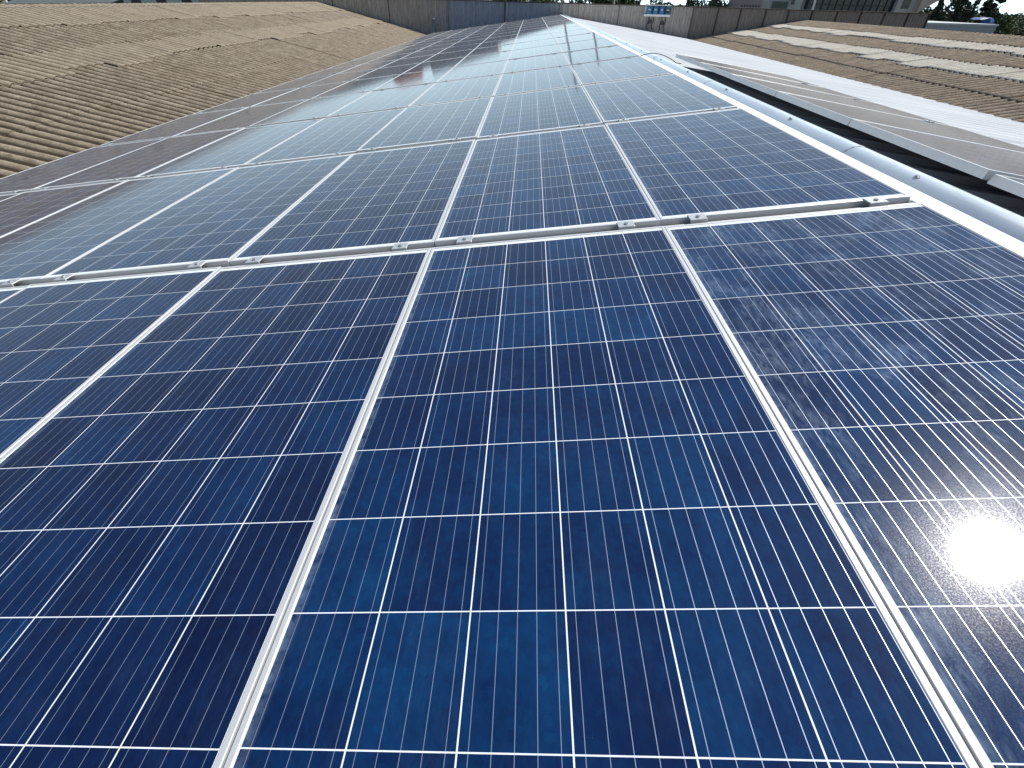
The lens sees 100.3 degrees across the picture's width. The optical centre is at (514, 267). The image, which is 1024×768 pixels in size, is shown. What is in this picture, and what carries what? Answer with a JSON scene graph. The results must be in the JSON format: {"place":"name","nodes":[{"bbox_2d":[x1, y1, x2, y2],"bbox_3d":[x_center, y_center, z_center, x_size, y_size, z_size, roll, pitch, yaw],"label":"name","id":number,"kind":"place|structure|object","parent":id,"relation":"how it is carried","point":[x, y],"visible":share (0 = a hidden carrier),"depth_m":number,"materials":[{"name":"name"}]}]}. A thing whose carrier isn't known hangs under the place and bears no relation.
{"place":"outdoors","nodes":[
{"label":"outdoors","id":0,"kind":"place"},
{"bbox_2d":[123,0,198,2],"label":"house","id":1,"kind":"structure","parent":0,"point":[161,1],"depth_m":34.95,"materials":[{"name":"grey"}]},
{"bbox_2d":[15,203,908,286],"bbox_3d":[-1.821,0.071,2.034,6.914,0.054,0.036,-5,32,5],"label":"mounting rail","id":2,"kind":"object","parent":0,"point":[668,225],"visible":0.06,"depth_m":1.77,"materials":[{"name":"metal"}]},
{"bbox_2d":[0,285,27,300],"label":"solar module","id":3,"kind":"object","parent":2,"relation":"on","point":[6,292],"visible":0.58,"depth_m":2.02,"materials":[{"name":"glass"}]},
{"bbox_2d":[0,180,127,236],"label":"solar module","id":4,"kind":"object","parent":2,"relation":"on","point":[21,210],"visible":0.89,"depth_m":3.29,"materials":[{"name":"glass"}]},
{"bbox_2d":[0,267,221,458],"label":"solar module","id":5,"kind":"object","parent":2,"relation":"on","point":[62,343],"visible":0.89,"depth_m":1.63,"materials":[{"name":"glass"}]},
{"bbox_2d":[0,167,237,287],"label":"solar module","id":6,"kind":"object","parent":2,"relation":"on","point":[36,252],"visible":0.92,"depth_m":2.72,"materials":[{"name":"glass"}]},
{"bbox_2d":[41,154,352,282],"bbox_3d":[-1.786,-0.399,2.720,0.979,0.051,1.690,-5,31,6],"label":"solar module","id":7,"kind":"object","parent":2,"relation":"on","point":[223,221],"visible":0.89,"depth_m":2.44,"materials":[{"name":"glass"}]},
{"bbox_2d":[0,248,430,767],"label":"solar module","id":8,"kind":"object","parent":2,"relation":"on","point":[169,482],"visible":0.92,"depth_m":0.95,"materials":[{"name":"glass"}]},
{"bbox_2d":[229,139,474,265],"bbox_3d":[-0.814,-0.484,2.631,0.979,0.053,1.690,-5,32,5],"label":"solar module","id":9,"kind":"object","parent":2,"relation":"on","point":[396,199],"visible":0.91,"depth_m":2.34,"materials":[{"name":"glass"}]},
{"bbox_2d":[434,125,660,246],"bbox_3d":[0.161,-0.569,2.535,0.979,0.051,1.690,-5,31,5],"label":"solar module","id":10,"kind":"object","parent":2,"relation":"on","point":[579,180],"visible":0.98,"depth_m":2.23,"materials":[{"name":"glass"}]},
{"bbox_2d":[223,226,978,767],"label":"solar module","id":11,"kind":"object","parent":2,"relation":"on","point":[577,514],"visible":1,"depth_m":0.75,"materials":[{"name":"glass"}]},
{"bbox_2d":[604,108,910,225],"bbox_3d":[1.134,-0.658,2.446,0.979,0.051,1.690,-5,32,5],"label":"solar module","id":12,"kind":"object","parent":2,"relation":"on","point":[717,165],"visible":0.92,"depth_m":2.13,"materials":[{"name":"glass"}]},
{"bbox_2d":[664,202,1023,767],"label":"solar module","id":13,"kind":"object","parent":2,"relation":"on","point":[880,350],"visible":0.9,"depth_m":0.96,"materials":[{"name":"glass"}]},
{"bbox_2d":[554,0,1023,14],"label":"sky","id":14,"kind":"structure","parent":0,"point":[1010,6],"materials":[{"name":"white"}]},
{"bbox_2d":[572,17,1023,216],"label":"industrial roof","id":15,"kind":"structure","parent":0,"point":[989,125],"depth_m":6.27,"materials":[{"name":"white metal"}]},
{"bbox_2d":[198,0,931,38],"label":"parapet wall","id":16,"kind":"structure","parent":15,"relation":"on","point":[688,22],"depth_m":23.37,"materials":[{"name":"concrete"}]},
{"bbox_2d":[643,5,671,16],"bbox_3d":[7.699,-13.815,23.017,1.410,0.530,0.320,2,32,1],"label":"inverter shelf","id":17,"kind":"object","parent":16,"relation":"attached to","point":[655,15],"visible":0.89,"depth_m":23.03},
{"bbox_2d":[690,20,1023,122],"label":"corrugated roof","id":18,"kind":"structure","parent":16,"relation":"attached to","point":[978,72],"depth_m":12.85,"materials":[{"name":"metal"}]},
{"bbox_2d":[562,14,1023,254],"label":"ridge flashing","id":19,"kind":"object","parent":15,"relation":"on","point":[1001,225],"visible":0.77,"depth_m":2.04,"materials":[{"name":"metal"}]},
{"bbox_3d":[-1.703,-1.734,4.918,6.914,0.054,0.036,-5,32,5],"label":"mounting rail","id":20,"kind":"object","parent":15,"relation":"on","visible":0},
{"bbox_2d":[99,107,247,145],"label":"solar module","id":21,"kind":"object","parent":20,"relation":"on","point":[176,126],"visible":0.89,"depth_m":5.76,"materials":[{"name":"glass"}]},
{"bbox_2d":[172,99,308,136],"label":"solar module","id":22,"kind":"object","parent":20,"relation":"on","point":[246,117],"visible":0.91,"depth_m":5.68,"materials":[{"name":"glass"}]},
{"bbox_2d":[248,91,370,127],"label":"solar module","id":23,"kind":"object","parent":20,"relation":"on","point":[317,108],"visible":0.91,"depth_m":5.55,"materials":[{"name":"glass"}]},
{"bbox_2d":[327,83,434,117],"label":"solar module","id":24,"kind":"object","parent":20,"relation":"on","point":[390,99],"visible":0.92,"depth_m":5.46,"materials":[{"name":"glass"}]},
{"bbox_2d":[409,74,501,106],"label":"solar module","id":25,"kind":"object","parent":20,"relation":"on","point":[462,89],"visible":0.85,"depth_m":5.38,"materials":[{"name":"glass"}]},
{"bbox_2d":[493,65,580,96],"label":"solar module","id":26,"kind":"object","parent":20,"relation":"on","point":[537,80],"visible":0.92,"depth_m":5.28,"materials":[{"name":"glass"}]},
{"bbox_2d":[570,56,672,85],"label":"solar module","id":27,"kind":"object","parent":20,"relation":"on","point":[614,70],"visible":0.91,"depth_m":5.19,"materials":[{"name":"glass"}]},
{"bbox_3d":[-1.644,-2.636,6.359,6.914,0.054,0.035,-5,32,5],"label":"mounting rail","id":28,"kind":"object","parent":15,"relation":"on","visible":0},
{"bbox_2d":[194,88,297,113],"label":"solar module","id":29,"kind":"object","parent":28,"relation":"on","point":[250,100],"visible":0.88,"depth_m":7.24,"materials":[{"name":"glass"}]},
{"bbox_2d":[251,81,348,106],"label":"solar module","id":30,"kind":"object","parent":28,"relation":"on","point":[304,93],"visible":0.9,"depth_m":7.14,"materials":[{"name":"glass"}]},
{"bbox_2d":[311,74,400,98],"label":"solar module","id":31,"kind":"object","parent":28,"relation":"on","point":[360,86],"visible":0.89,"depth_m":7.04,"materials":[{"name":"glass"}]},
{"bbox_2d":[373,67,453,90],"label":"solar module","id":32,"kind":"object","parent":28,"relation":"on","point":[417,78],"visible":0.93,"depth_m":6.92,"materials":[{"name":"glass"}]},
{"bbox_2d":[436,60,506,82],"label":"solar module","id":33,"kind":"object","parent":28,"relation":"on","point":[476,70],"visible":0.9,"depth_m":6.85,"materials":[{"name":"glass"}]},
{"bbox_2d":[502,53,568,73],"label":"solar module","id":34,"kind":"object","parent":28,"relation":"on","point":[536,62],"visible":0.9,"depth_m":6.75,"materials":[{"name":"glass"}]},
{"bbox_3d":[-1.585,-3.538,7.801,6.914,0.054,0.036,-5,32,5],"label":"mounting rail","id":35,"kind":"object","parent":15,"relation":"on","visible":0},
{"bbox_2d":[254,75,331,93],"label":"solar module","id":36,"kind":"object","parent":35,"relation":"on","point":[299,83],"visible":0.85,"depth_m":8.70,"materials":[{"name":"glass"}]},
{"bbox_2d":[301,69,375,87],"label":"solar module","id":37,"kind":"object","parent":35,"relation":"on","point":[342,77],"visible":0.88,"depth_m":8.58,"materials":[{"name":"glass"}]},
{"bbox_2d":[351,63,419,80],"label":"solar module","id":38,"kind":"object","parent":35,"relation":"on","point":[389,71],"visible":0.83,"depth_m":8.49,"materials":[{"name":"glass"}]},
{"bbox_2d":[403,57,464,73],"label":"solar module","id":39,"kind":"object","parent":35,"relation":"on","point":[436,65],"visible":0.87,"depth_m":8.40,"materials":[{"name":"glass"}]},
{"bbox_2d":[455,51,510,66],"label":"solar module","id":40,"kind":"object","parent":35,"relation":"on","point":[485,58],"visible":0.88,"depth_m":8.32,"materials":[{"name":"glass"}]},
{"bbox_2d":[508,44,561,59],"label":"solar module","id":41,"kind":"object","parent":35,"relation":"on","point":[536,51],"visible":0.92,"depth_m":8.19,"materials":[{"name":"glass"}]},
{"bbox_2d":[563,45,638,64],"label":"solar module","id":42,"kind":"object","parent":35,"relation":"on","point":[596,55],"visible":0.94,"depth_m":6.64,"materials":[{"name":"glass"}]},
{"bbox_3d":[-1.526,-4.440,9.243,6.914,0.054,0.036,-5,32,5],"label":"mounting rail","id":43,"kind":"object","parent":15,"relation":"on","visible":0},
{"bbox_2d":[295,65,358,79],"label":"solar module","id":44,"kind":"object","parent":43,"relation":"on","point":[327,72],"visible":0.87,"depth_m":10.12,"materials":[{"name":"glass"}]},
{"bbox_2d":[337,60,395,73],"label":"solar module","id":45,"kind":"object","parent":43,"relation":"on","point":[370,66],"visible":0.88,"depth_m":10.06,"materials":[{"name":"glass"}]},
{"bbox_2d":[381,54,435,67],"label":"solar module","id":46,"kind":"object","parent":43,"relation":"on","point":[413,60],"visible":0.84,"depth_m":9.96,"materials":[{"name":"glass"}]},
{"bbox_2d":[422,49,473,62],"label":"solar module","id":47,"kind":"object","parent":43,"relation":"on","point":[450,55],"visible":0.8,"depth_m":9.86,"materials":[{"name":"glass"}]},
{"bbox_2d":[466,44,513,56],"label":"solar module","id":48,"kind":"object","parent":43,"relation":"on","point":[493,49],"visible":0.9,"depth_m":9.75,"materials":[{"name":"glass"}]},
{"bbox_2d":[511,38,556,50],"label":"solar module","id":49,"kind":"object","parent":43,"relation":"on","point":[536,43],"visible":0.85,"depth_m":9.70,"materials":[{"name":"glass"}]},
{"bbox_2d":[554,33,603,43],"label":"solar module","id":50,"kind":"object","parent":43,"relation":"on","point":[574,38],"visible":0.89,"depth_m":9.57,"materials":[{"name":"glass"}]},
{"bbox_2d":[558,38,617,52],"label":"solar module","id":51,"kind":"object","parent":43,"relation":"on","point":[584,45],"visible":0.91,"depth_m":8.10,"materials":[{"name":"glass"}]},
{"bbox_3d":[-1.467,-5.342,10.685,6.914,0.054,0.036,-5,32,5],"label":"mounting rail","id":52,"kind":"object","parent":15,"relation":"on","visible":0},
{"bbox_2d":[328,57,379,68],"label":"solar module","id":53,"kind":"object","parent":52,"relation":"on","point":[357,62],"visible":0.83,"depth_m":11.62,"materials":[{"name":"glass"}]},
{"bbox_2d":[364,53,411,63],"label":"solar module","id":54,"kind":"object","parent":52,"relation":"on","point":[390,58],"visible":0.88,"depth_m":11.49,"materials":[{"name":"glass"}]},
{"bbox_2d":[401,48,445,58],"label":"solar module","id":55,"kind":"object","parent":52,"relation":"on","point":[425,53],"visible":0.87,"depth_m":11.41,"materials":[{"name":"glass"}]},
{"bbox_2d":[438,43,480,53],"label":"solar module","id":56,"kind":"object","parent":52,"relation":"on","point":[460,48],"visible":0.85,"depth_m":11.33,"materials":[{"name":"glass"}]},
{"bbox_2d":[475,38,515,48],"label":"solar module","id":57,"kind":"object","parent":52,"relation":"on","point":[496,43],"visible":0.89,"depth_m":11.22,"materials":[{"name":"glass"}]},
{"bbox_2d":[514,33,553,43],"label":"solar module","id":58,"kind":"object","parent":52,"relation":"on","point":[533,38],"visible":0.83,"depth_m":11.15,"materials":[{"name":"glass"}]},
{"bbox_2d":[551,28,593,37],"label":"solar module","id":59,"kind":"object","parent":52,"relation":"on","point":[571,33],"visible":0.89,"depth_m":11.04,"materials":[{"name":"glass"}]},
{"bbox_3d":[-1.408,-6.245,12.127,6.914,0.054,0.036,-5,32,5],"label":"mounting rail","id":60,"kind":"object","parent":15,"relation":"on","visible":0},
{"bbox_2d":[352,51,395,60],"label":"solar module","id":61,"kind":"object","parent":60,"relation":"on","point":[374,56],"visible":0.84,"depth_m":13.04,"materials":[{"name":"glass"}]},
{"bbox_2d":[416,43,454,51],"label":"solar module","id":62,"kind":"object","parent":60,"relation":"on","point":[436,47],"visible":0.75,"depth_m":12.90,"materials":[{"name":"glass"}]},
{"bbox_2d":[448,38,486,47],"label":"solar module","id":63,"kind":"object","parent":60,"relation":"on","point":[468,42],"visible":0.73,"depth_m":12.82,"materials":[{"name":"glass"}]},
{"bbox_2d":[517,30,550,37],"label":"solar module","id":64,"kind":"object","parent":60,"relation":"on","point":[533,33],"visible":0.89,"depth_m":12.61,"materials":[{"name":"glass"}]},
{"bbox_2d":[550,25,585,32],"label":"solar module","id":65,"kind":"object","parent":60,"relation":"on","point":[566,29],"visible":0.74,"depth_m":12.52,"materials":[{"name":"glass"}]},
{"bbox_3d":[-1.349,-7.147,13.569,6.914,0.054,0.036,-5,32,5],"label":"mounting rail","id":66,"kind":"object","parent":15,"relation":"on","visible":0},
{"bbox_2d":[382,47,424,56],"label":"solar module","id":67,"kind":"object","parent":66,"relation":"on","point":[405,51],"visible":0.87,"depth_m":12.93,"materials":[{"name":"glass"}]},
{"bbox_2d":[398,42,435,50],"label":"solar module","id":68,"kind":"object","parent":66,"relation":"on","point":[418,46],"visible":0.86,"depth_m":14.42,"materials":[{"name":"glass"}]},
{"bbox_2d":[459,35,490,41],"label":"solar module","id":69,"kind":"object","parent":66,"relation":"on","point":[474,38],"visible":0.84,"depth_m":14.24,"materials":[{"name":"glass"}]},
{"bbox_2d":[482,34,517,42],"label":"solar module","id":70,"kind":"object","parent":66,"relation":"on","point":[501,38],"visible":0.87,"depth_m":12.66,"materials":[{"name":"glass"}]},
{"bbox_2d":[488,31,518,37],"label":"solar module","id":71,"kind":"object","parent":66,"relation":"on","point":[504,34],"visible":0.81,"depth_m":14.13,"materials":[{"name":"glass"}]},
{"bbox_2d":[518,27,548,33],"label":"solar module","id":72,"kind":"object","parent":66,"relation":"on","point":[533,30],"visible":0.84,"depth_m":14.07,"materials":[{"name":"glass"}]},
{"bbox_2d":[548,23,579,29],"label":"solar module","id":73,"kind":"object","parent":66,"relation":"on","point":[562,26],"visible":0.81,"depth_m":13.94,"materials":[{"name":"glass"}]},
{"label":"mounting rail","id":74,"kind":"object","parent":15,"relation":"on","visible":0},
{"bbox_2d":[428,39,461,46],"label":"solar module","id":75,"kind":"object","parent":74,"relation":"on","point":[446,42],"visible":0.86,"depth_m":14.33,"materials":[{"name":"glass"}]},
{"label":"rail","id":76,"kind":"object","parent":15,"relation":"on","visible":0},
{"bbox_2d":[698,62,873,102],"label":"solar module","id":77,"kind":"object","parent":76,"relation":"on","point":[724,71],"visible":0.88,"depth_m":4.88,"materials":[{"name":"glass"}]},
{"bbox_2d":[987,174,1023,197],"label":"solar module","id":78,"kind":"object","parent":76,"relation":"on","point":[1013,185],"visible":1,"depth_m":1.88,"materials":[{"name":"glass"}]},
{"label":"rail","id":79,"kind":"object","parent":15,"relation":"on","visible":0},
{"bbox_2d":[675,54,821,86],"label":"solar module","id":80,"kind":"object","parent":79,"relation":"on","point":[693,60],"visible":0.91,"depth_m":5.73,"materials":[{"name":"glass"}]},
{"bbox_2d":[729,74,954,126],"bbox_3d":[3.045,-1.590,4.069,1.650,0.058,1.019,10,32,-4],"label":"solar module","id":81,"kind":"object","parent":79,"relation":"on","point":[770,88],"visible":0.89,"depth_m":4.02,"materials":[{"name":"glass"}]},
{"bbox_2d":[775,91,1023,152],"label":"solar module","id":82,"kind":"object","parent":79,"relation":"on","point":[843,114],"visible":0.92,"depth_m":3.18,"materials":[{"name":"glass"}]},
{"bbox_2d":[848,119,1023,179],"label":"solar module","id":83,"kind":"object","parent":79,"relation":"on","point":[984,162],"visible":1,"depth_m":2.35,"materials":[{"name":"glass"}]},
{"bbox_2d":[789,0,938,13],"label":"office building","id":84,"kind":"structure","parent":0,"point":[911,6],"depth_m":50.14,"materials":[{"name":"stone"}]},
{"label":"yard pavement","id":85,"kind":"structure","parent":0,"visible":0},
{"bbox_2d":[4,0,123,3],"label":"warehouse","id":86,"kind":"structure","parent":85,"relation":"on","point":[62,1],"depth_m":35.32,"materials":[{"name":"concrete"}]},
{"bbox_2d":[924,21,998,33],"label":"building","id":87,"kind":"structure","parent":85,"relation":"on","point":[967,27],"depth_m":30.61,"materials":[{"name":"metal"}]},
{"bbox_3d":[1.750,-2.185,12.980,38.800,5.840,29.850,2,32,1],"label":"hall building","id":88,"kind":"object","parent":85,"relation":"on","visible":0},
{"bbox_2d":[0,2,428,177],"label":"corrugated roof","id":89,"kind":"structure","parent":88,"relation":"on","point":[76,77],"depth_m":9.01,"materials":[{"name":"metal"}]},
{"label":"ground","id":90,"kind":"structure","parent":0,"visible":0},
{"bbox_2d":[569,0,618,3],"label":"broadleaf tree","id":91,"kind":"object","parent":90,"relation":"on","point":[596,1],"visible":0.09,"depth_m":45.04,"materials":[{"name":"green plant"}]},
{"bbox_2d":[613,0,641,4],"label":"broadleaf tree","id":92,"kind":"object","parent":90,"relation":"on","point":[631,2],"visible":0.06,"depth_m":46.06,"materials":[{"name":"green plant"}]},
{"bbox_2d":[646,0,673,6],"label":"broadleaf tree","id":93,"kind":"object","parent":90,"relation":"on","point":[659,2],"visible":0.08,"depth_m":47.25,"materials":[{"name":"green plant"}]},
{"bbox_2d":[685,0,727,7],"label":"broadleaf tree","id":94,"kind":"object","parent":90,"relation":"on","point":[711,3],"visible":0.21,"depth_m":50.36,"materials":[{"name":"green plant"}]},
{"bbox_2d":[728,0,762,7],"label":"rooftop unit","id":95,"kind":"object","parent":90,"relation":"on","point":[745,3],"visible":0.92,"depth_m":47.13,"materials":[{"name":"metal"}]},
{"bbox_2d":[761,0,791,9],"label":"site office","id":96,"kind":"structure","parent":90,"relation":"on","point":[776,4],"depth_m":48.71,"materials":[{"name":"concrete"}]},
{"bbox_2d":[771,1,788,8],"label":"window","id":97,"kind":"structure","parent":96,"relation":"in","point":[776,4],"depth_m":48.65,"materials":[{"name":"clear glass"}]},
{"bbox_2d":[928,0,944,20],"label":"cypress tree","id":98,"kind":"object","parent":90,"relation":"on","point":[938,11],"visible":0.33,"depth_m":55.83,"materials":[{"name":"green plant"}]},
{"bbox_2d":[941,0,971,22],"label":"cypress tree","id":99,"kind":"object","parent":90,"relation":"on","point":[962,11],"visible":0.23,"depth_m":54.61,"materials":[{"name":"green plant"}]},
{"bbox_2d":[965,0,981,22],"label":"cypress tree","id":100,"kind":"object","parent":90,"relation":"on","point":[974,7],"visible":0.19,"depth_m":54.74,"materials":[{"name":"green plant"}]},
{"bbox_2d":[932,9,1023,24],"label":"distant woods","id":101,"kind":"object","parent":90,"relation":"on","point":[1020,16],"depth_m":78.93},
{"bbox_2d":[970,17,994,23],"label":"blue tarpaulin stack","id":102,"kind":"object","parent":90,"relation":"on","point":[985,20],"visible":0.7,"depth_m":53.93,"materials":[{"name":"plastic"}]},
{"bbox_2d":[973,0,1006,33],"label":"conifer tree","id":103,"kind":"object","parent":90,"relation":"on","point":[989,9],"visible":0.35,"depth_m":56.30,"materials":[{"name":"green plant"}]},
{"bbox_2d":[993,12,1017,34],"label":"broadleaf tree","id":104,"kind":"object","parent":90,"relation":"on","point":[1007,24],"visible":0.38,"depth_m":61.22,"materials":[{"name":"green plant"}]},
{"bbox_2d":[1009,20,1023,35],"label":"broadleaf tree","id":105,"kind":"object","parent":90,"relation":"on","point":[1019,30],"visible":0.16,"depth_m":62.80,"materials":[{"name":"green plant"}]},
{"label":"mounting rail","id":106,"kind":"object","parent":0,"visible":0},
{"bbox_2d":[0,138,165,194],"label":"solar module","id":107,"kind":"object","parent":106,"relation":"on","point":[30,179],"visible":0.91,"depth_m":4.39,"materials":[{"name":"glass"}]},
{"bbox_2d":[32,128,243,190],"bbox_3d":[-3.675,-1.132,4.348,0.979,0.053,1.690,-5,32,5],"label":"solar module","id":108,"kind":"object","parent":106,"relation":"on","point":[134,163],"visible":0.91,"depth_m":4.17,"materials":[{"name":"glass"}]},
{"bbox_2d":[135,118,323,178],"bbox_3d":[-2.701,-1.214,4.257,0.979,0.052,1.690,-5,32,5],"label":"solar module","id":109,"kind":"object","parent":106,"relation":"on","point":[240,148],"visible":0.92,"depth_m":4.07,"materials":[{"name":"glass"}]},
{"bbox_2d":[242,108,405,166],"bbox_3d":[-1.729,-1.300,4.166,0.979,0.052,1.690,-5,32,5],"label":"solar module","id":110,"kind":"object","parent":106,"relation":"on","point":[340,135],"visible":0.92,"depth_m":3.98,"materials":[{"name":"glass"}]},
{"bbox_2d":[356,97,492,152],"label":"solar module","id":111,"kind":"object","parent":106,"relation":"on","point":[447,122],"visible":0.91,"depth_m":3.87,"materials":[{"name":"glass"}]},
{"bbox_2d":[477,86,602,138],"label":"solar module","id":112,"kind":"object","parent":106,"relation":"on","point":[542,111],"visible":0.92,"depth_m":3.78,"materials":[{"name":"glass"}]},
{"bbox_2d":[582,74,737,124],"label":"solar module","id":113,"kind":"object","parent":106,"relation":"on","point":[645,98],"visible":0.92,"depth_m":3.69,"materials":[{"name":"glass"}]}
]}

